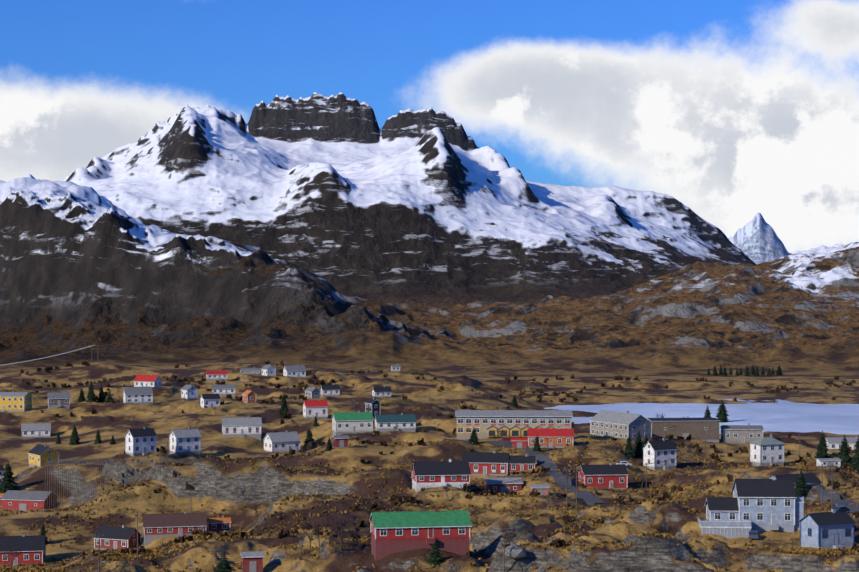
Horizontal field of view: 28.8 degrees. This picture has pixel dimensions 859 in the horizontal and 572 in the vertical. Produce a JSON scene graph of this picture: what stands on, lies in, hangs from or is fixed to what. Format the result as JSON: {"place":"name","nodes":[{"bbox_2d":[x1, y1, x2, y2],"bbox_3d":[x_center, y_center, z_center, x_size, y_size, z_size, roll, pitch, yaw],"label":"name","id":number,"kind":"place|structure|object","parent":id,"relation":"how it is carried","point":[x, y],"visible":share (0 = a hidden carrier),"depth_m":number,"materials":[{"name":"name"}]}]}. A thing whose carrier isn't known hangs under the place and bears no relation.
{"place":"outdoors","nodes":[
{"label":"outdoors","id":0,"kind":"place"},
{"bbox_2d":[0,345,156,365],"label":"power line wires","id":1,"kind":"object","parent":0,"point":[68,352],"visible":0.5,"depth_m":1095.75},
{"bbox_2d":[0,92,858,571],"bbox_3d":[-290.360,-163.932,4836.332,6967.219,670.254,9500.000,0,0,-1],"label":"mountainous terrain","id":2,"kind":"structure","parent":0,"point":[326,238],"depth_m":1295.12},
{"bbox_2d":[0,465,3,483],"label":"house","id":3,"kind":"structure","parent":2,"relation":"on","point":[1,470],"depth_m":589.44,"materials":[{"name":"wood"}]},
{"bbox_2d":[0,461,18,492],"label":"spruce tree","id":4,"kind":"object","parent":2,"relation":"on","point":[8,482],"visible":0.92,"depth_m":554.76,"materials":[{"name":"green plant"}]},
{"bbox_2d":[5,546,20,568],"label":"birch tree","id":5,"kind":"object","parent":2,"relation":"on","point":[6,551],"visible":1,"depth_m":346.02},
{"bbox_2d":[0,391,32,411],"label":"house","id":6,"kind":"structure","parent":2,"relation":"on","point":[12,401],"depth_m":734.22,"materials":[{"name":"wood"}]},
{"bbox_2d":[0,533,46,565],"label":"house","id":7,"kind":"structure","parent":2,"relation":"on","point":[33,549],"depth_m":416.78,"materials":[{"name":"wood"}]},
{"bbox_2d":[0,490,56,510],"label":"house","id":8,"kind":"structure","parent":2,"relation":"on","point":[21,500],"depth_m":531.52,"materials":[{"name":"wood"}]},
{"bbox_2d":[21,422,50,437],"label":"house","id":9,"kind":"structure","parent":2,"relation":"on","point":[40,430],"depth_m":686.63,"materials":[{"name":"wood"}]},
{"bbox_2d":[28,444,58,466],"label":"house","id":10,"kind":"structure","parent":2,"relation":"on","point":[40,455],"depth_m":591.85,"materials":[{"name":"wood"}]},
{"bbox_2d":[40,525,48,544],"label":"spruce tree","id":11,"kind":"object","parent":2,"relation":"on","point":[42,532],"visible":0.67,"depth_m":440.54,"materials":[{"name":"green plant"}]},
{"bbox_2d":[55,432,61,443],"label":"spruce tree","id":12,"kind":"object","parent":2,"relation":"on","point":[58,441],"visible":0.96,"depth_m":646.60,"materials":[{"name":"green plant"}]},
{"bbox_2d":[47,391,70,408],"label":"house","id":13,"kind":"structure","parent":2,"relation":"on","point":[59,399],"depth_m":730.67,"materials":[{"name":"wood"}]},
{"bbox_2d":[68,424,80,444],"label":"spruce tree","id":14,"kind":"object","parent":2,"relation":"on","point":[74,439],"visible":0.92,"depth_m":644.26,"materials":[{"name":"green plant"}]},
{"bbox_2d":[77,388,85,401],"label":"spruce tree","id":15,"kind":"object","parent":2,"relation":"on","point":[81,398],"visible":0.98,"depth_m":770.92,"materials":[{"name":"green plant"}]},
{"bbox_2d":[86,380,97,402],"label":"spruce tree","id":16,"kind":"object","parent":2,"relation":"on","point":[91,394],"visible":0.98,"depth_m":767.83,"materials":[{"name":"green plant"}]},
{"bbox_2d":[94,430,100,443],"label":"spruce tree","id":17,"kind":"object","parent":2,"relation":"on","point":[98,439],"visible":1,"depth_m":641.81,"materials":[{"name":"green plant"}]},
{"bbox_2d":[95,534,99,571],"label":"utility pole","id":18,"kind":"object","parent":2,"relation":"on","point":[99,553],"visible":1,"depth_m":307.44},
{"bbox_2d":[97,385,104,401],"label":"spruce tree","id":19,"kind":"object","parent":2,"relation":"on","point":[101,398],"visible":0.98,"depth_m":771.10,"materials":[{"name":"green plant"}]},
{"bbox_2d":[106,390,113,402],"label":"spruce tree","id":20,"kind":"object","parent":2,"relation":"on","point":[109,398],"visible":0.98,"depth_m":769.24,"materials":[{"name":"green plant"}]},
{"bbox_2d":[93,524,141,549],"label":"house","id":21,"kind":"structure","parent":2,"relation":"on","point":[115,537],"depth_m":438.96,"materials":[{"name":"wood"}]},
{"bbox_2d":[43,459,198,509],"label":"fish drying rack","id":22,"kind":"object","parent":2,"relation":"on","point":[108,461],"visible":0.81,"depth_m":512.63,"materials":[{"name":"wood"}]},
{"bbox_2d":[122,385,152,403],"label":"house","id":23,"kind":"structure","parent":2,"relation":"on","point":[139,395],"depth_m":740.66,"materials":[{"name":"wood"}]},
{"bbox_2d":[134,512,140,560],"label":"utility pole","id":24,"kind":"object","parent":2,"relation":"on","point":[137,514],"visible":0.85,"depth_m":321.48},
{"bbox_2d":[125,426,156,456],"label":"house","id":25,"kind":"structure","parent":2,"relation":"on","point":[138,442],"depth_m":538.88,"materials":[{"name":"wood"}]},
{"bbox_2d":[134,373,161,386],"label":"house","id":26,"kind":"structure","parent":2,"relation":"on","point":[148,380],"depth_m":804.39,"materials":[{"name":"wood"}]},
{"bbox_2d":[157,440,169,473],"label":"utility pole","id":27,"kind":"object","parent":2,"relation":"on","point":[167,451],"visible":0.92,"depth_m":494.06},
{"bbox_2d":[159,541,170,560],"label":"birch tree","id":28,"kind":"object","parent":2,"relation":"on","point":[166,547],"visible":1,"depth_m":324.29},
{"bbox_2d":[142,510,206,546],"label":"house","id":29,"kind":"structure","parent":2,"relation":"on","point":[156,526],"depth_m":437.02,"materials":[{"name":"wood"}]},
{"bbox_2d":[168,427,201,454],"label":"house","id":30,"kind":"structure","parent":2,"relation":"on","point":[186,441],"depth_m":554.28,"materials":[{"name":"wood"}]},
{"bbox_2d":[181,384,197,398],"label":"house","id":31,"kind":"structure","parent":2,"relation":"on","point":[190,391],"depth_m":758.23,"materials":[{"name":"wood"}]},
{"bbox_2d":[199,392,220,407],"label":"house","id":32,"kind":"structure","parent":2,"relation":"on","point":[211,400],"depth_m":719.21,"materials":[{"name":"wood"}]},
{"bbox_2d":[206,369,227,380],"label":"house","id":33,"kind":"structure","parent":2,"relation":"on","point":[220,374],"depth_m":841.14,"materials":[{"name":"wood"}]},
{"bbox_2d":[207,515,230,532],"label":"house","id":34,"kind":"structure","parent":2,"relation":"on","point":[219,524],"depth_m":446.01,"materials":[{"name":"wood"}]},
{"bbox_2d":[211,383,235,396],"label":"house","id":35,"kind":"structure","parent":2,"relation":"on","point":[224,389],"depth_m":777.64,"materials":[{"name":"wood"}]},
{"bbox_2d":[214,552,233,571],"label":"spruce tree","id":36,"kind":"object","parent":2,"relation":"on","point":[222,566],"visible":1,"depth_m":273.32,"materials":[{"name":"green plant"}]},
{"bbox_2d":[221,416,261,440],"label":"house","id":37,"kind":"structure","parent":2,"relation":"on","point":[243,426],"depth_m":637.18,"materials":[{"name":"wood"}]},
{"bbox_2d":[242,389,256,402],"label":"house","id":38,"kind":"structure","parent":2,"relation":"on","point":[249,395],"depth_m":742.27,"materials":[{"name":"wood"}]},
{"bbox_2d":[240,367,260,374],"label":"house","id":39,"kind":"structure","parent":2,"relation":"on","point":[254,370],"depth_m":860.92,"materials":[{"name":"wood"}]},
{"bbox_2d":[240,551,264,571],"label":"shed","id":40,"kind":"structure","parent":2,"relation":"on","point":[252,561],"depth_m":312.84,"materials":[{"name":"wood"}]},
{"bbox_2d":[261,364,276,375],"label":"house","id":41,"kind":"structure","parent":2,"relation":"on","point":[269,370],"depth_m":852.13,"materials":[{"name":"wood"}]},
{"bbox_2d":[263,430,300,451],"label":"house","id":42,"kind":"structure","parent":2,"relation":"on","point":[286,441],"depth_m":629.05,"materials":[{"name":"wood"}]},
{"bbox_2d":[279,393,288,413],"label":"spruce tree","id":43,"kind":"object","parent":2,"relation":"on","point":[284,408],"visible":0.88,"depth_m":696.75,"materials":[{"name":"green plant"}]},
{"bbox_2d":[283,364,305,377],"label":"house","id":44,"kind":"structure","parent":2,"relation":"on","point":[298,370],"depth_m":849.15,"materials":[{"name":"wood"}]},
{"bbox_2d":[298,530,307,555],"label":"birch tree","id":45,"kind":"object","parent":2,"relation":"on","point":[303,534],"visible":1,"depth_m":315.84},
{"bbox_2d":[299,522,316,548],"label":"birch tree","id":46,"kind":"object","parent":2,"relation":"on","point":[304,525],"visible":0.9,"depth_m":317.86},
{"bbox_2d":[303,428,315,447],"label":"spruce tree","id":47,"kind":"object","parent":2,"relation":"on","point":[309,438],"visible":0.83,"depth_m":640.05,"materials":[{"name":"green plant"}]},
{"bbox_2d":[305,386,320,398],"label":"house","id":48,"kind":"structure","parent":2,"relation":"on","point":[312,392],"depth_m":759.43,"materials":[{"name":"wood"}]},
{"bbox_2d":[302,398,327,418],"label":"house","id":49,"kind":"structure","parent":2,"relation":"on","point":[318,408],"depth_m":689.44,"materials":[{"name":"wood"}]},
{"bbox_2d":[313,415,318,426],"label":"spruce tree","id":50,"kind":"object","parent":2,"relation":"on","point":[315,423],"visible":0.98,"depth_m":659.44,"materials":[{"name":"green plant"}]},
{"bbox_2d":[311,520,323,553],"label":"birch tree","id":51,"kind":"object","parent":2,"relation":"on","point":[318,526],"visible":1,"depth_m":315.60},
{"bbox_2d":[324,437,331,450],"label":"spruce tree","id":52,"kind":"object","parent":2,"relation":"on","point":[329,447],"visible":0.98,"depth_m":504.59,"materials":[{"name":"green plant"}]},
{"bbox_2d":[320,383,339,396],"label":"house","id":53,"kind":"structure","parent":2,"relation":"on","point":[332,389],"depth_m":773.04,"materials":[{"name":"wood"}]},
{"bbox_2d":[325,517,338,546],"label":"birch tree","id":54,"kind":"object","parent":2,"relation":"on","point":[332,519],"visible":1,"depth_m":316.02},
{"bbox_2d":[332,435,348,447],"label":"shed","id":55,"kind":"structure","parent":2,"relation":"on","point":[340,441],"depth_m":506.01,"materials":[{"name":"wood"}]},
{"bbox_2d":[331,516,349,550],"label":"birch tree","id":56,"kind":"object","parent":2,"relation":"on","point":[342,527],"visible":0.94,"depth_m":317.16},
{"bbox_2d":[345,519,355,542],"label":"birch tree","id":57,"kind":"object","parent":2,"relation":"on","point":[351,521],"visible":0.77,"depth_m":319.02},
{"bbox_2d":[331,410,373,434],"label":"house","id":58,"kind":"structure","parent":2,"relation":"on","point":[352,422],"depth_m":593.36,"materials":[{"name":"wood"}]},
{"bbox_2d":[350,527,360,548],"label":"birch tree","id":59,"kind":"object","parent":2,"relation":"on","point":[355,528],"visible":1,"depth_m":319.52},
{"bbox_2d":[365,397,379,417],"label":"house","id":60,"kind":"structure","parent":2,"relation":"on","point":[372,405],"depth_m":680.20,"materials":[{"name":"wood"}]},
{"bbox_2d":[373,482,384,499],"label":"birch tree","id":61,"kind":"object","parent":2,"relation":"on","point":[382,485],"visible":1,"depth_m":411.48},
{"bbox_2d":[371,385,391,397],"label":"house","id":62,"kind":"structure","parent":2,"relation":"on","point":[384,391],"depth_m":767.03,"materials":[{"name":"wood"}]},
{"bbox_2d":[374,413,416,431],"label":"house","id":63,"kind":"structure","parent":2,"relation":"on","point":[402,421],"depth_m":628.22,"materials":[{"name":"wood"}]},
{"bbox_2d":[391,363,400,371],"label":"house","id":64,"kind":"structure","parent":2,"relation":"on","point":[396,367],"depth_m":877.77,"materials":[{"name":"wood"}]},
{"bbox_2d":[369,507,471,560],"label":"house","id":65,"kind":"structure","parent":2,"relation":"on","point":[396,532],"depth_m":305.26,"materials":[{"name":"red wood"}]},
{"bbox_2d":[0,437,858,571],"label":"grass tufts","id":66,"kind":"object","parent":2,"relation":"on","point":[151,552],"visible":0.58,"depth_m":399.79,"materials":[{"name":"plant"}]},
{"bbox_2d":[427,538,442,565],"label":"spruce tree","id":67,"kind":"object","parent":2,"relation":"on","point":[435,558],"visible":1,"depth_m":299.08,"materials":[{"name":"green plant"}]},
{"bbox_2d":[18,360,858,571],"bbox_3d":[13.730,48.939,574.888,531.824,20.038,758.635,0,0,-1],"label":"shrub bushes","id":68,"kind":"object","parent":2,"relation":"on","point":[396,499],"visible":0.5,"depth_m":541.89,"materials":[{"name":"plant"}]},
{"bbox_2d":[411,459,470,491],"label":"house","id":69,"kind":"structure","parent":2,"relation":"on","point":[430,474],"depth_m":434.67,"materials":[{"name":"red wood"}]},
{"bbox_2d":[469,428,480,444],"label":"spruce tree","id":70,"kind":"object","parent":2,"relation":"on","point":[473,439],"visible":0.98,"depth_m":536.12,"materials":[{"name":"green plant"}]},
{"bbox_2d":[472,510,480,527],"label":"birch tree","id":71,"kind":"object","parent":2,"relation":"on","point":[476,514],"visible":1,"depth_m":352.79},
{"bbox_2d":[462,450,510,475],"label":"house","id":72,"kind":"structure","parent":2,"relation":"on","point":[493,463],"depth_m":472.09,"materials":[{"name":"wood"}]},
{"bbox_2d":[484,477,522,492],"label":"house","id":73,"kind":"structure","parent":2,"relation":"on","point":[513,486],"depth_m":446.24,"materials":[{"name":"wood"}]},
{"bbox_2d":[499,541,508,571],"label":"utility pole","id":74,"kind":"object","parent":2,"relation":"on","point":[504,543],"visible":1,"depth_m":273.74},
{"bbox_2d":[455,410,572,438],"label":"building","id":75,"kind":"structure","parent":2,"relation":"on","point":[489,423],"depth_m":554.87,"materials":[{"name":"wood"}]},
{"bbox_2d":[503,544,526,558],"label":"boulder","id":76,"kind":"object","parent":2,"relation":"on","point":[512,551],"visible":0.88,"depth_m":274.90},
{"bbox_2d":[511,394,518,407],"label":"spruce tree","id":77,"kind":"object","parent":2,"relation":"on","point":[514,403],"visible":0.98,"depth_m":770.85,"materials":[{"name":"green plant"}]},
{"bbox_2d":[511,437,527,447],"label":"shed","id":78,"kind":"structure","parent":2,"relation":"on","point":[519,442],"depth_m":524.60,"materials":[{"name":"wood"}]},
{"bbox_2d":[510,453,535,471],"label":"house","id":79,"kind":"structure","parent":2,"relation":"on","point":[520,463],"depth_m":490.83,"materials":[{"name":"wood"}]},
{"bbox_2d":[533,435,541,451],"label":"spruce tree","id":80,"kind":"object","parent":2,"relation":"on","point":[537,445],"visible":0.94,"depth_m":515.79,"materials":[{"name":"green plant"}]},
{"bbox_2d":[529,484,549,494],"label":"shed","id":81,"kind":"structure","parent":2,"relation":"on","point":[542,489],"depth_m":431.90,"materials":[{"name":"wood"}]},
{"bbox_2d":[527,426,573,447],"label":"house","id":82,"kind":"structure","parent":2,"relation":"on","point":[559,438],"depth_m":524.00,"materials":[{"name":"wood"}]},
{"bbox_2d":[564,466,579,510],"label":"utility pole","id":83,"kind":"object","parent":2,"relation":"on","point":[567,489],"visible":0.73,"depth_m":388.37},
{"bbox_2d":[578,462,628,489],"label":"house","id":84,"kind":"structure","parent":2,"relation":"on","point":[602,476],"depth_m":464.00,"materials":[{"name":"wood"}]},
{"bbox_2d":[589,410,652,440],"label":"building","id":85,"kind":"structure","parent":2,"relation":"on","point":[608,424],"depth_m":571.05,"materials":[{"name":"concrete"}]},
{"bbox_2d":[616,461,631,465],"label":"car","id":86,"kind":"object","parent":2,"relation":"on","point":[626,463],"visible":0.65,"depth_m":487.10,"materials":[{"name":"white metal"}]},
{"bbox_2d":[624,435,634,457],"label":"spruce tree","id":87,"kind":"object","parent":2,"relation":"on","point":[628,452],"visible":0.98,"depth_m":513.24,"materials":[{"name":"green plant"}]},
{"bbox_2d":[632,432,643,458],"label":"spruce tree","id":88,"kind":"object","parent":2,"relation":"on","point":[638,449],"visible":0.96,"depth_m":516.88,"materials":[{"name":"green plant"}]},
{"bbox_2d":[645,513,657,529],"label":"birch tree","id":89,"kind":"object","parent":2,"relation":"on","point":[653,516],"visible":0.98,"depth_m":331.09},
{"bbox_2d":[642,438,677,470],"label":"house","id":90,"kind":"structure","parent":2,"relation":"on","point":[658,451],"depth_m":496.00,"materials":[{"name":"wood"}]},
{"bbox_2d":[646,418,719,442],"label":"building","id":91,"kind":"structure","parent":2,"relation":"on","point":[706,429],"depth_m":588.70,"materials":[{"name":"concrete"}]},
{"bbox_2d":[703,405,710,417],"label":"spruce tree","id":92,"kind":"object","parent":2,"relation":"on","point":[707,413],"visible":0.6,"depth_m":724.44,"materials":[{"name":"green plant"}]},
{"bbox_2d":[716,400,729,422],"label":"spruce tree","id":93,"kind":"object","parent":2,"relation":"on","point":[722,415],"visible":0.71,"depth_m":715.00,"materials":[{"name":"green plant"}]},
{"bbox_2d":[720,423,763,442],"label":"house","id":94,"kind":"structure","parent":2,"relation":"on","point":[739,433],"depth_m":591.21,"materials":[{"name":"wood"}]},
{"bbox_2d":[743,366,749,375],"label":"spruce tree","id":95,"kind":"object","parent":2,"relation":"on","point":[746,373],"visible":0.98,"depth_m":1005.54,"materials":[{"name":"green plant"}]},
{"bbox_2d":[698,475,803,537],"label":"blue house","id":96,"kind":"structure","parent":2,"relation":"on","point":[765,505],"depth_m":322.82,"materials":[{"name":"wood"}]},
{"bbox_2d":[749,530,757,539],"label":"car","id":97,"kind":"object","parent":2,"relation":"on","point":[753,534],"visible":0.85,"depth_m":317.18,"materials":[{"name":"blue metal"}]},
{"bbox_2d":[750,434,784,465],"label":"house","id":98,"kind":"structure","parent":2,"relation":"on","point":[766,451],"depth_m":528.44,"materials":[{"name":"wood"}]},
{"bbox_2d":[775,366,782,375],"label":"spruce tree","id":99,"kind":"object","parent":2,"relation":"on","point":[778,372],"visible":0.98,"depth_m":1008.88,"materials":[{"name":"green plant"}]},
{"bbox_2d":[769,471,821,483],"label":"road","id":100,"kind":"structure","parent":2,"relation":"on","point":[811,478],"depth_m":418.33,"materials":[{"name":"asphalt"}]},
{"bbox_2d":[795,565,803,571],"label":"boulder","id":101,"kind":"object","parent":2,"relation":"on","point":[799,568],"visible":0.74,"depth_m":265.13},
{"bbox_2d":[795,470,808,500],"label":"spruce tree","id":102,"kind":"object","parent":2,"relation":"on","point":[801,488],"visible":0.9,"depth_m":399.28,"materials":[{"name":"green plant"}]},
{"bbox_2d":[814,430,830,458],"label":"spruce tree","id":103,"kind":"object","parent":2,"relation":"on","point":[822,451],"visible":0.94,"depth_m":531.00,"materials":[{"name":"green plant"}]},
{"bbox_2d":[818,464,835,508],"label":"utility pole","id":104,"kind":"object","parent":2,"relation":"on","point":[822,466],"visible":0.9,"depth_m":358.12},
{"bbox_2d":[798,508,856,548],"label":"blue house","id":105,"kind":"structure","parent":2,"relation":"on","point":[833,528],"depth_m":301.05,"materials":[{"name":"wood"}]},
{"bbox_2d":[816,458,841,468],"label":"house","id":106,"kind":"structure","parent":2,"relation":"on","point":[828,461],"depth_m":512.99,"materials":[{"name":"wood"}]},
{"bbox_2d":[825,436,858,448],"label":"house","id":107,"kind":"structure","parent":2,"relation":"on","point":[833,443],"depth_m":591.94,"materials":[{"name":"wood"}]},
{"bbox_2d":[835,434,852,466],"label":"spruce tree","id":108,"kind":"object","parent":2,"relation":"on","point":[844,456],"visible":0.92,"depth_m":526.00,"materials":[{"name":"green plant"}]},
{"bbox_2d":[850,435,858,471],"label":"spruce tree","id":109,"kind":"object","parent":2,"relation":"on","point":[855,462],"visible":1,"depth_m":509.40,"materials":[{"name":"green plant"}]},
{"bbox_2d":[0,0,858,252],"label":"sky","id":110,"kind":"structure","parent":0,"point":[734,111],"materials":[{"name":"blue"}]},
{"bbox_2d":[161,357,858,541],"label":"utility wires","id":111,"kind":"object","parent":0,"point":[524,478],"visible":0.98,"depth_m":376.51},
{"bbox_2d":[487,440,577,449],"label":"road","id":112,"kind":"structure","parent":0,"point":[507,443],"depth_m":537.43,"materials":[{"name":"asphalt"}]},
{"bbox_2d":[521,446,612,504],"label":"road","id":113,"kind":"structure","parent":0,"point":[587,497],"depth_m":457.44,"materials":[{"name":"asphalt"}]},
{"bbox_2d":[544,399,858,434],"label":"lake water","id":114,"kind":"structure","parent":0,"point":[783,416],"depth_m":758.46,"materials":[{"name":"liquid"}]},
{"bbox_2d":[793,482,858,518],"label":"road","id":115,"kind":"structure","parent":0,"point":[827,496],"depth_m":381.23,"materials":[{"name":"asphalt"}]},
{"bbox_2d":[833,505,849,510],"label":"car","id":116,"kind":"object","parent":115,"relation":"on","point":[841,508],"visible":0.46,"depth_m":343.54,"materials":[{"name":"blue metal"}]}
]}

